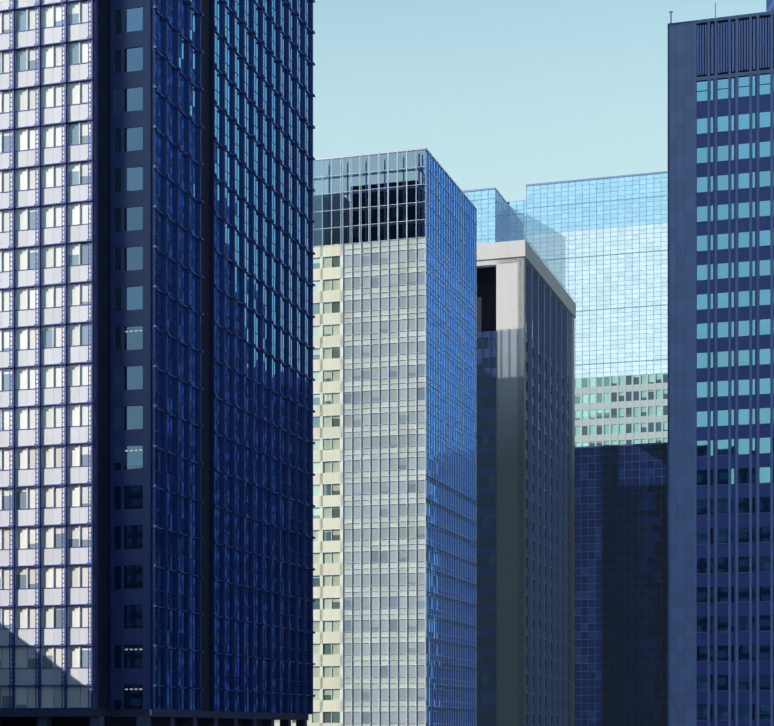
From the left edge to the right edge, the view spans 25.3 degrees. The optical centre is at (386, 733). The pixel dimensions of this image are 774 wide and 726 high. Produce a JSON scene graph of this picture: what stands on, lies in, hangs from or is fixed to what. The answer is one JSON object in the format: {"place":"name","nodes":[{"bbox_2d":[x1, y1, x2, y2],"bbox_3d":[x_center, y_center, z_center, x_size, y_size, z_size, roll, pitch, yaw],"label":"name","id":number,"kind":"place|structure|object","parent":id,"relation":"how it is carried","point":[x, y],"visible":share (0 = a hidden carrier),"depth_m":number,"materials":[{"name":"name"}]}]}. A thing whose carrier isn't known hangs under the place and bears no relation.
{"place":"outdoors","nodes":[
{"label":"outdoors","id":0,"kind":"place"},
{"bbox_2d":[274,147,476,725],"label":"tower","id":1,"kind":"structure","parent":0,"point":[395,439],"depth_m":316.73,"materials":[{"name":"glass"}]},
{"bbox_2d":[477,240,575,725],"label":"tower","id":2,"kind":"structure","parent":0,"point":[525,529],"depth_m":374.75,"materials":[{"name":"concrete"}]},
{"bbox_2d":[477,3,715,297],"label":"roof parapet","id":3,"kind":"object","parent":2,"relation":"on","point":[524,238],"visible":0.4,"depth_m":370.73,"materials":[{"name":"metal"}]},
{"bbox_2d":[313,0,765,201],"label":"sky","id":4,"kind":"structure","parent":0,"point":[507,96],"materials":[{"name":"blue"}]},
{"bbox_2d":[463,171,667,378],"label":"tower","id":5,"kind":"structure","parent":0,"point":[600,245],"depth_m":542.92,"materials":[{"name":"blue glass"}]},
{"bbox_2d":[575,442,667,725],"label":"block","id":6,"kind":"structure","parent":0,"point":[621,585],"depth_m":444.73,"materials":[{"name":"blue glass"}]},
{"bbox_2d":[575,373,667,446],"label":"block","id":7,"kind":"structure","parent":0,"point":[621,410],"depth_m":494.62,"materials":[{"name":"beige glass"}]},
{"bbox_2d":[668,11,773,725],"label":"tower","id":8,"kind":"structure","parent":0,"point":[720,371],"depth_m":222.66,"materials":[{"name":"glass"}]},
{"bbox_2d":[766,0,773,11],"bbox_3d":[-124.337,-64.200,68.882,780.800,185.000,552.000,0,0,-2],"label":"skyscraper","id":9,"kind":"structure","parent":0,"point":[769,5],"depth_m":303.15,"materials":[{"name":"blue glass"}]},
{"bbox_3d":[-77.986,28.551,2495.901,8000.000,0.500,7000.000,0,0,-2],"label":"ground","id":10,"kind":"structure","parent":0,"visible":0},
{"bbox_2d":[0,0,314,725],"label":"tower","id":11,"kind":"structure","parent":10,"relation":"on","point":[157,285],"depth_m":191.55,"materials":[{"name":"blue glass"}]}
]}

